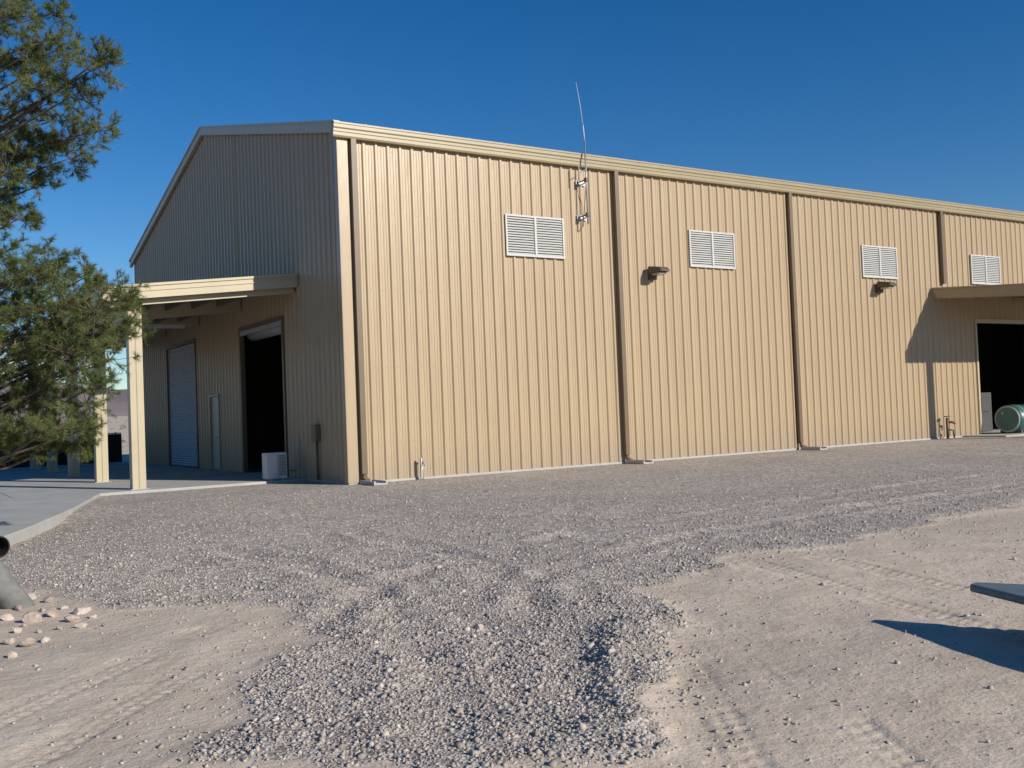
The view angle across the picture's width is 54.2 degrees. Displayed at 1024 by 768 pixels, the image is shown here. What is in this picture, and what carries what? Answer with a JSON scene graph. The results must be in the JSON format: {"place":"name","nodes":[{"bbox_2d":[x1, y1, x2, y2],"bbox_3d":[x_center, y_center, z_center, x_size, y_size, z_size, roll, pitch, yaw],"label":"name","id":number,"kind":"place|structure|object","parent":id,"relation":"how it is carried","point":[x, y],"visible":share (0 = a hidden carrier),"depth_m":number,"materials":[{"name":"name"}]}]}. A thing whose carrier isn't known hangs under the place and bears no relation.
{"place":"outdoors","nodes":[
{"label":"outdoors","id":0,"kind":"place"},
{"bbox_2d":[0,380,127,419],"bbox_3d":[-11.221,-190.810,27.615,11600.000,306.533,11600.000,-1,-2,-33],"label":"mountains","id":1,"kind":"structure","parent":0,"point":[117,405],"depth_m":4212.87,"materials":[{"name":"stone"}]},
{"bbox_2d":[38,310,124,356],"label":"canopy edge beam","id":2,"kind":"structure","parent":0,"point":[117,322],"depth_m":24.24,"materials":[{"name":"beige metal"}]},
{"bbox_2d":[18,289,107,344],"bbox_3d":[-13.712,-1.630,29.423,0.130,0.320,17.585,-1,-2,-33],"label":"canopy outer gutter","id":3,"kind":"object","parent":2,"relation":"attached to","point":[87,310],"visible":0.04,"depth_m":22.72,"materials":[{"name":"beige metal"}]},
{"bbox_2d":[130,129,202,267],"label":"rake trim","id":4,"kind":"structure","parent":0,"point":[179,174],"depth_m":34.59,"materials":[{"name":"beige metal"}]},
{"bbox_2d":[129,127,199,261],"bbox_3d":[-12.402,-6.421,35.412,0.150,2.673,10.470,-1,-2,-33],"label":"rake cap","id":5,"kind":"object","parent":4,"relation":"on","point":[165,191],"visible":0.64,"depth_m":34.59,"materials":[{"name":"beige metal"}]},
{"bbox_2d":[107,273,296,300],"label":"canopy side fascia","id":6,"kind":"structure","parent":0,"point":[196,287],"depth_m":23.40,"materials":[{"name":"beige metal"}]},
{"bbox_2d":[200,122,330,135],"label":"rake trim","id":7,"kind":"structure","parent":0,"point":[307,128],"depth_m":25.63,"materials":[{"name":"beige metal"}]},
{"bbox_2d":[0,416,1023,767],"bbox_3d":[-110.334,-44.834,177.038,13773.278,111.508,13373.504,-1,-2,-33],"label":"ground","id":8,"kind":"structure","parent":0,"point":[952,696],"depth_m":6.98,"materials":[{"name":"grey gravel"}]},
{"bbox_2d":[0,536,35,608],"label":"drain pipe","id":9,"kind":"object","parent":8,"relation":"on","point":[13,593],"visible":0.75,"depth_m":8.26,"materials":[{"name":"grey"}]},
{"bbox_2d":[0,593,96,657],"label":"rock pile","id":10,"kind":"object","parent":8,"relation":"on","point":[31,617],"visible":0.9,"depth_m":7.63,"materials":[{"name":"beige stone"}]},
{"bbox_2d":[0,432,121,467],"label":"screened fence","id":11,"kind":"object","parent":8,"relation":"on","point":[115,447],"visible":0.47,"depth_m":39.71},
{"bbox_2d":[0,0,158,469],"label":"pine tree","id":12,"kind":"object","parent":8,"relation":"on","point":[16,435],"visible":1,"depth_m":13.47,"materials":[{"name":"green plant"}]},
{"bbox_2d":[109,421,125,448],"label":"desert shrubs","id":13,"kind":"object","parent":8,"relation":"on","point":[123,426],"visible":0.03,"depth_m":195.60,"materials":[{"name":"green plant"}]},
{"bbox_2d":[0,461,307,545],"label":"concrete apron","id":14,"kind":"object","parent":8,"relation":"on","point":[35,509],"visible":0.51,"depth_m":23.66,"materials":[{"name":"grey concrete"}]},
{"bbox_2d":[28,365,39,468],"bbox_3d":[-17.650,1.192,36.892,0.300,3.898,0.280,-1,-2,-33],"label":"canopy post","id":15,"kind":"object","parent":14,"relation":"on","point":[32,463],"visible":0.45,"depth_m":36.73,"materials":[{"name":"beige metal"}]},
{"bbox_2d":[45,357,57,472],"bbox_3d":[-15.361,1.000,33.316,0.300,3.898,0.280,-1,-2,-33],"label":"canopy post","id":16,"kind":"object","parent":14,"relation":"on","point":[51,467],"visible":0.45,"depth_m":33.16,"materials":[{"name":"beige metal"}]},
{"bbox_2d":[65,346,79,476],"bbox_3d":[-13.073,0.808,29.740,0.300,3.898,0.280,-1,-2,-33],"label":"canopy post","id":17,"kind":"object","parent":14,"relation":"on","point":[71,473],"visible":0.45,"depth_m":29.61,"materials":[{"name":"beige metal"}]},
{"bbox_2d":[45,287,293,348],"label":"canopy rafters","id":18,"kind":"object","parent":17,"relation":"on","point":[160,312],"visible":0.33,"depth_m":27.16,"materials":[{"name":"beige metal"}]},
{"bbox_2d":[142,324,184,328],"bbox_3d":[-10.131,-1.672,29.052,1.200,0.100,0.150,-1,-2,-33],"label":"canopy light fixture","id":19,"kind":"object","parent":18,"relation":"attached to","point":[165,326],"visible":0.79,"depth_m":28.98,"materials":[{"name":"white metal"}]},
{"bbox_2d":[106,297,242,342],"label":"canopy purlins","id":20,"kind":"object","parent":18,"relation":"on","point":[194,304],"visible":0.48,"depth_m":26.98,"materials":[{"name":"beige metal"}]},
{"bbox_2d":[92,333,108,481],"bbox_3d":[-10.784,0.616,26.164,0.300,3.898,0.280,-1,-2,-33],"label":"canopy post","id":21,"kind":"object","parent":14,"relation":"on","point":[98,450],"visible":0.48,"depth_m":26.04,"materials":[{"name":"beige metal"}]},
{"bbox_2d":[99,349,102,481],"bbox_3d":[-10.707,0.609,26.043,0.020,3.858,0.005,-1,-2,-33],"label":"canopy post seam","id":22,"kind":"object","parent":21,"relation":"attached to","point":[101,435],"visible":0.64,"depth_m":26.01,"materials":[{"name":"beige metal"}]},
{"bbox_2d":[0,464,239,497],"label":"apron joints","id":23,"kind":"object","parent":14,"relation":"on","point":[89,483],"visible":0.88,"depth_m":28.46,"materials":[{"name":"grey concrete"}]},
{"bbox_2d":[125,308,146,488],"bbox_3d":[-8.501,0.303,22.591,0.300,4.138,0.280,-1,-2,-33],"label":"canopy post","id":24,"kind":"object","parent":14,"relation":"on","point":[132,427],"visible":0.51,"depth_m":22.47,"materials":[{"name":"beige metal"}]},
{"bbox_2d":[134,310,139,488],"bbox_3d":[-8.423,0.297,22.470,0.020,4.098,0.005,-1,-2,-33],"label":"canopy post seam","id":25,"kind":"object","parent":24,"relation":"attached to","point":[137,413],"visible":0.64,"depth_m":22.46,"materials":[{"name":"beige metal"}]},
{"bbox_2d":[262,439,300,480],"bbox_3d":[-5.497,1.829,24.099,0.970,0.940,0.380,-1,-2,-33],"label":"air conditioner","id":26,"kind":"object","parent":14,"relation":"on","point":[274,465],"visible":1,"depth_m":23.84,"materials":[{"name":"white metal"}]},
{"bbox_2d":[360,480,387,484],"bbox_3d":[-3.014,2.146,21.802,0.320,0.080,0.730,-1,-2,-33],"label":"splash block","id":27,"kind":"object","parent":8,"relation":"on","point":[378,482],"depth_m":21.66,"materials":[{"name":"concrete"}]},
{"bbox_2d":[420,458,424,479],"bbox_3d":[-2.035,1.938,22.896,0.095,0.500,0.172,-1,-2,-33],"label":"hose bib","id":28,"kind":"object","parent":8,"relation":"on","point":[421,470],"visible":1,"depth_m":22.89,"materials":[{"name":"silver metal"}]},
{"bbox_2d":[171,422,1000,484],"bbox_3d":[10.225,2.380,43.180,46.030,0.300,20.630,-1,-2,-33],"label":"foundation","id":29,"kind":"object","parent":8,"relation":"on","point":[255,464],"visible":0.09,"depth_m":28.00,"materials":[{"name":"concrete"}]},
{"bbox_2d":[134,212,170,465],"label":"gable wall panels","id":30,"kind":"object","parent":29,"relation":"on","point":[149,265],"visible":0.71,"depth_m":36.99,"materials":[{"name":"beige paint"}]},
{"bbox_2d":[165,338,199,467],"bbox_3d":[-11.153,0.704,33.886,0.130,4.190,3.800,-1,-2,-33],"label":"door frame rollup","id":31,"kind":"object","parent":29,"relation":"on","point":[184,343],"depth_m":34.14,"materials":[{"name":"brown metal"}]},
{"bbox_2d":[163,162,194,346],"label":"gable wall panels","id":32,"kind":"object","parent":31,"relation":"on","point":[178,239],"visible":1,"depth_m":33.81,"materials":[{"name":"beige paint"}]},
{"bbox_2d":[168,343,196,466],"bbox_3d":[-11.146,0.754,33.888,0.018,4.050,3.590,-1,-2,-33],"label":"rollup door","id":33,"kind":"structure","parent":31,"relation":"attached to","point":[182,407],"depth_m":33.91,"materials":[{"name":"white metal"}]},
{"bbox_2d":[190,137,212,469],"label":"gable wall panels","id":34,"kind":"object","parent":29,"relation":"on","point":[198,220],"visible":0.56,"depth_m":31.71,"materials":[{"name":"beige paint"}]},
{"bbox_2d":[209,394,221,469],"bbox_3d":[-9.043,1.474,30.619,0.130,2.300,1.020,-1,-2,-33],"label":"door frame","id":35,"kind":"object","parent":29,"relation":"on","point":[210,422],"depth_m":30.94,"materials":[{"name":"beige metal"}]},
{"bbox_2d":[203,136,218,394],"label":"gable wall panels","id":36,"kind":"object","parent":35,"relation":"on","point":[210,250],"visible":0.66,"depth_m":30.72,"materials":[{"name":"beige paint"}]},
{"bbox_2d":[211,397,219,469],"bbox_3d":[-9.025,1.503,30.629,0.050,2.220,0.880,-1,-2,-33],"label":"walk door","id":37,"kind":"structure","parent":35,"relation":"attached to","point":[215,434],"depth_m":30.69,"materials":[{"name":"beige metal"}]},
{"bbox_2d":[211,135,245,472],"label":"gable wall panels","id":38,"kind":"object","parent":29,"relation":"on","point":[225,212],"visible":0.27,"depth_m":29.38,"materials":[{"name":"beige paint"}]},
{"bbox_2d":[238,315,288,476],"bbox_3d":[-6.682,0.378,26.901,0.130,4.090,3.600,-1,-2,-33],"label":"door frame","id":39,"kind":"object","parent":29,"relation":"on","point":[243,402],"depth_m":28.27,"materials":[{"name":"brown metal"}]},
{"bbox_2d":[234,134,282,327],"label":"gable wall panels","id":40,"kind":"object","parent":39,"relation":"on","point":[257,205],"visible":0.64,"depth_m":26.94,"materials":[{"name":"beige paint"}]},
{"bbox_2d":[240,320,280,335],"bbox_3d":[-6.783,-1.489,26.936,0.055,0.130,3.380,-1,-2,-33],"label":"rolled door hood","id":41,"kind":"object","parent":39,"relation":"attached to","point":[261,328],"visible":1,"depth_m":26.78,"materials":[{"name":"grey metal"}]},
{"bbox_2d":[247,326,280,340],"bbox_3d":[-6.466,-1.521,27.140,0.440,0.440,3.400,-1,-2,-33],"label":"rolled curtain","id":42,"kind":"object","parent":41,"relation":"hanging from","point":[268,333],"visible":0.3,"depth_m":27.32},
{"bbox_2d":[277,133,344,481],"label":"gable wall panels","id":43,"kind":"object","parent":29,"relation":"on","point":[310,307],"visible":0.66,"depth_m":23.83,"materials":[{"name":"beige paint"}]},
{"bbox_2d":[311,425,320,441],"bbox_3d":[-4.612,1.156,23.489,0.125,0.400,0.300,-1,-2,-33],"label":"meter box","id":44,"kind":"object","parent":43,"relation":"attached to","point":[315,434],"visible":1,"depth_m":23.38,"materials":[{"name":"grey metal"}]},
{"bbox_2d":[316,442,318,479],"bbox_3d":[-4.577,1.795,23.489,0.041,0.900,0.041,-2,-2,-10],"label":"meter conduit","id":45,"kind":"object","parent":44,"relation":"attached to","point":[317,461],"visible":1,"depth_m":23.47,"materials":[{"name":"grey metal"}]},
{"bbox_2d":[318,442,319,479],"bbox_3d":[-4.523,1.790,23.405,0.026,0.900,0.026,-2,-2,-10],"label":"meter conduit","id":46,"kind":"object","parent":44,"relation":"attached to","point":[318,461],"visible":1,"depth_m":23.39,"materials":[{"name":"grey metal"}]},
{"bbox_2d":[333,138,348,483],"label":"corner trim side","id":47,"kind":"structure","parent":43,"relation":"attached to","point":[341,332],"depth_m":22.25,"materials":[{"name":"beige paint"}]},
{"bbox_2d":[347,139,979,481],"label":"long wall panels","id":48,"kind":"object","parent":29,"relation":"on","point":[425,279],"visible":0.96,"depth_m":26.68,"materials":[{"name":"beige paint"}]},
{"bbox_2d":[337,138,358,483],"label":"corner trim","id":49,"kind":"structure","parent":48,"relation":"attached to","point":[348,326],"depth_m":22.24,"materials":[{"name":"beige paint"}]},
{"bbox_2d":[349,138,367,473],"bbox_3d":[-3.431,-1.752,22.324,0.136,7.510,0.115,-1,-2,-33],"label":"downspout","id":50,"kind":"object","parent":48,"relation":"attached to","point":[358,307],"visible":1,"depth_m":22.28,"materials":[{"name":"brown metal"}]},
{"bbox_2d":[362,474,369,480],"bbox_3d":[-3.241,2.081,22.155,0.120,0.236,0.254,-1,-2,-33],"label":"downspout shoe","id":51,"kind":"object","parent":50,"relation":"attached to","point":[365,477],"visible":0.86,"depth_m":22.11,"materials":[{"name":"beige metal"}]},
{"bbox_2d":[504,214,564,258],"bbox_3d":[0.585,-3.686,25.039,1.760,1.030,0.052,-1,-2,-33],"label":"vent frame","id":52,"kind":"object","parent":48,"relation":"attached to","point":[535,235],"visible":1,"depth_m":25.01,"materials":[{"name":"white metal"}]},
{"bbox_2d":[507,216,563,256],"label":"vent slats","id":53,"kind":"object","parent":52,"relation":"in","point":[533,237],"visible":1,"depth_m":25.02,"materials":[{"name":"white metal"}]},
{"bbox_2d":[507,216,562,254],"bbox_3d":[0.572,-3.685,25.059,1.700,0.970,0.002,-1,-2,-33],"label":"vent back","id":54,"kind":"object","parent":48,"relation":"attached to","point":[533,235],"visible":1,"depth_m":25.02,"materials":[{"name":"grey metal"}]},
{"bbox_2d":[576,84,589,231],"bbox_3d":[1.782,-5.838,25.789,0.291,3.805,0.367,-2,-2,-16],"label":"radio antenna","id":55,"kind":"object","parent":48,"relation":"attached to","point":[585,217],"visible":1,"depth_m":25.69,"materials":[{"name":"silver metal"}]},
{"bbox_2d":[612,170,629,454],"bbox_3d":[2.873,-1.887,26.366,0.136,7.510,0.115,-1,-2,-33],"label":"downspout","id":56,"kind":"object","parent":48,"relation":"attached to","point":[621,318],"visible":1,"depth_m":26.32,"materials":[{"name":"brown metal"}]},
{"bbox_2d":[648,273,656,279],"bbox_3d":[3.796,-2.966,27.023,0.260,0.310,0.100,-1,-2,-33],"label":"wall lamp base","id":57,"kind":"object","parent":48,"relation":"attached to","point":[651,277],"visible":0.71,"depth_m":26.96,"materials":[{"name":"metal"}]},
{"bbox_2d":[648,266,669,273],"bbox_3d":[3.947,-3.077,26.783,0.398,0.204,0.498,-1,-2,-33],"label":"wall lamp hood","id":58,"kind":"object","parent":48,"relation":"attached to","point":[653,269],"depth_m":26.66,"materials":[{"name":"brown metal"}]},
{"bbox_2d":[651,272,666,275],"bbox_3d":[3.942,-2.952,26.795,0.280,0.058,0.320,-1,-2,-33],"label":"wall lamp lens","id":59,"kind":"object","parent":58,"relation":"attached to","point":[659,273],"depth_m":26.72,"materials":[{"name":"white glass"}]},
{"bbox_2d":[366,149,966,442],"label":"panel screws","id":60,"kind":"object","parent":48,"relation":"attached to","point":[692,301],"visible":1,"depth_m":27.91,"materials":[{"name":"metal"}]},
{"bbox_2d":[688,230,735,268],"bbox_3d":[5.669,-3.795,28.298,1.740,1.030,0.052,-1,-2,-33],"label":"vent frame","id":61,"kind":"object","parent":48,"relation":"attached to","point":[712,249],"visible":1,"depth_m":28.27,"materials":[{"name":"white metal"}]},
{"bbox_2d":[690,232,734,267],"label":"vent slats","id":62,"kind":"object","parent":61,"relation":"in","point":[716,246],"visible":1,"depth_m":28.27,"materials":[{"name":"white metal"}]},
{"bbox_2d":[691,232,732,265],"bbox_3d":[5.656,-3.794,28.319,1.680,0.970,0.002,-1,-2,-33],"label":"vent back","id":63,"kind":"object","parent":48,"relation":"attached to","point":[709,248],"visible":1,"depth_m":28.29,"materials":[{"name":"grey metal"}]},
{"bbox_2d":[786,192,803,442],"bbox_3d":[8.471,-2.006,29.954,0.136,7.510,0.115,-1,-2,-33],"label":"downspout","id":64,"kind":"object","parent":48,"relation":"attached to","point":[794,317],"visible":1,"depth_m":29.91,"materials":[{"name":"brown metal"}]},
{"bbox_2d":[861,245,897,278],"bbox_3d":[11.868,-3.927,32.273,1.750,1.030,0.052,-1,-2,-33],"label":"vent frame","id":65,"kind":"object","parent":48,"relation":"attached to","point":[879,257],"visible":1,"depth_m":32.25,"materials":[{"name":"white metal"}]},
{"bbox_2d":[863,247,896,277],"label":"vent slats","id":66,"kind":"object","parent":65,"relation":"in","point":[885,260],"visible":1,"depth_m":32.26,"materials":[{"name":"white metal"}]},
{"bbox_2d":[863,247,895,275],"bbox_3d":[11.855,-3.926,32.293,1.690,0.970,0.002,-1,-2,-33],"label":"vent back","id":67,"kind":"object","parent":48,"relation":"attached to","point":[878,261],"visible":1,"depth_m":32.27,"materials":[{"name":"grey metal"}]},
{"bbox_2d":[876,283,883,292],"bbox_3d":[11.836,-3.087,32.175,0.260,0.310,0.100,-1,-2,-33],"label":"wall lamp base","id":68,"kind":"object","parent":48,"relation":"attached to","point":[878,290],"visible":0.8,"depth_m":32.13,"materials":[{"name":"brown metal"}]},
{"bbox_2d":[877,281,896,287],"bbox_3d":[11.988,-3.199,31.935,0.398,0.204,0.498,-1,-2,-33],"label":"wall lamp hood","id":69,"kind":"object","parent":48,"relation":"attached to","point":[881,284],"depth_m":31.82,"materials":[{"name":"brown metal"}]},
{"bbox_2d":[880,286,893,288],"bbox_3d":[11.982,-3.074,31.947,0.280,0.058,0.320,-1,-2,-33],"label":"wall lamp lens","id":70,"kind":"object","parent":69,"relation":"attached to","point":[888,287],"depth_m":31.87,"materials":[{"name":"white glass"}]},
{"bbox_2d":[938,211,946,283],"bbox_3d":[14.642,-4.652,34.046,0.136,2.480,0.115,-1,-2,-33],"label":"downspout","id":71,"kind":"object","parent":48,"relation":"attached to","point":[942,247],"visible":1,"depth_m":34.00,"materials":[{"name":"beige metal"}]},
{"bbox_2d":[932,283,1023,298],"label":"door canopy side fascia","id":72,"kind":"structure","parent":48,"relation":"attached to","point":[981,291],"depth_m":32.29,"materials":[{"name":"beige metal"}]},
{"bbox_2d":[981,392,992,430],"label":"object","id":73,"kind":"object","parent":29,"relation":"on","point":[986,411],"visible":0.21,"depth_m":37.19,"materials":[{"name":"white metal"}]},
{"bbox_2d":[974,319,1023,433],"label":"door opening frame","id":74,"kind":"object","parent":29,"relation":"on","point":[996,321],"visible":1,"depth_m":34.95,"materials":[{"name":"brown metal"}]},
{"bbox_2d":[970,216,1023,319],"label":"wall","id":75,"kind":"structure","parent":74,"relation":"on","point":[1003,240],"depth_m":36.06,"materials":[{"name":"beige metal"}]},
{"bbox_2d":[970,254,1000,284],"bbox_3d":[16.775,-4.032,35.419,1.750,1.030,0.052,-1,-2,-33],"label":"vent frame","id":76,"kind":"object","parent":75,"relation":"attached to","point":[985,267],"visible":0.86,"depth_m":35.39,"materials":[{"name":"white metal"}]},
{"bbox_2d":[972,256,999,283],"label":"vent slats","id":77,"kind":"object","parent":76,"relation":"in","point":[984,272],"visible":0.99,"depth_m":35.40,"materials":[{"name":"white metal"}]},
{"bbox_2d":[972,256,998,282],"bbox_3d":[16.762,-4.030,35.439,1.690,0.970,0.002,-1,-2,-33],"label":"vent back","id":78,"kind":"object","parent":75,"relation":"attached to","point":[984,269],"visible":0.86,"depth_m":35.41,"materials":[{"name":"grey metal"}]},
{"bbox_2d":[212,506,1017,647],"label":"scattered rocks","id":79,"kind":"object","parent":8,"relation":"on","point":[479,626],"visible":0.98,"depth_m":6.74,"materials":[{"name":"grey stone"}]},
{"bbox_2d":[626,460,652,463],"bbox_3d":[3.291,2.011,25.844,0.320,0.080,0.730,-1,-2,-33],"label":"splash block","id":80,"kind":"object","parent":8,"relation":"on","point":[639,461],"depth_m":25.73,"materials":[{"name":"concrete"}]},
{"bbox_2d":[801,447,827,449],"bbox_3d":[8.888,1.892,29.433,0.320,0.080,0.730,-1,-2,-33],"label":"splash block","id":81,"kind":"object","parent":8,"relation":"on","point":[814,448],"depth_m":29.25,"materials":[{"name":"concrete"}]},
{"bbox_2d":[944,416,955,438],"bbox_3d":[14.679,1.449,33.525,0.390,0.760,0.198,-2,-2,-15],"label":"valve stand","id":82,"kind":"object","parent":8,"relation":"on","point":[947,427],"visible":1,"depth_m":33.48,"materials":[{"name":"brown metal"}]},
{"bbox_2d":[963,432,1023,436],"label":"concrete apron","id":83,"kind":"object","parent":8,"relation":"on","point":[1000,435],"visible":0.45,"depth_m":33.80,"materials":[{"name":"grey concrete"}]},
{"bbox_2d":[995,404,1023,432],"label":"green drum","id":84,"kind":"object","parent":83,"relation":"on","point":[1009,418],"visible":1,"depth_m":34.45,"materials":[{"name":"green metal"}]},
{"bbox_2d":[970,582,1023,604],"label":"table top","id":85,"kind":"object","parent":8,"relation":"on","point":[1011,592],"visible":1,"depth_m":5.99,"materials":[{"name":"grey metal"}]},
{"bbox_2d":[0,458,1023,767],"bbox_3d":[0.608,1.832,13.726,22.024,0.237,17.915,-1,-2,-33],"label":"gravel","id":86,"kind":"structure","parent":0,"point":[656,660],"depth_m":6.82,"materials":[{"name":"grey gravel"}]},
{"bbox_2d":[0,0,1023,389],"label":"sky","id":87,"kind":"structure","parent":0,"point":[924,99],"materials":[{"name":"blue"}]},
{"bbox_2d":[950,295,1023,301],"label":"door canopy rafters","id":88,"kind":"object","parent":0,"point":[1018,299],"depth_m":33.94,"materials":[{"name":"beige metal"}]},
{"bbox_2d":[1004,296,1023,297],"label":"door canopy purlins","id":89,"kind":"object","parent":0,"point":[1015,297],"depth_m":35.23,"materials":[{"name":"beige metal"}]},
{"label":"roof","id":90,"kind":"object","parent":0,"visible":0},
{"bbox_3d":[12.664,-7.249,39.084,46.200,2.670,10.420,-1,-2,-33],"label":"roof","id":91,"kind":"object","parent":90,"relation":"attached to","visible":0},
{"bbox_2d":[199,120,338,127],"bbox_3d":[-6.765,-6.894,26.602,0.150,2.673,10.470,-1,-2,-33],"label":"rake cap","id":92,"kind":"object","parent":91,"relation":"attached to","point":[302,122],"visible":0.86,"depth_m":25.41,"materials":[{"name":"beige metal"}]},
{"bbox_2d":[331,120,1023,221],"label":"eave gutter","id":93,"kind":"object","parent":91,"relation":"attached to","point":[382,135],"visible":1,"depth_m":26.78,"materials":[{"name":"beige metal"}]}
]}

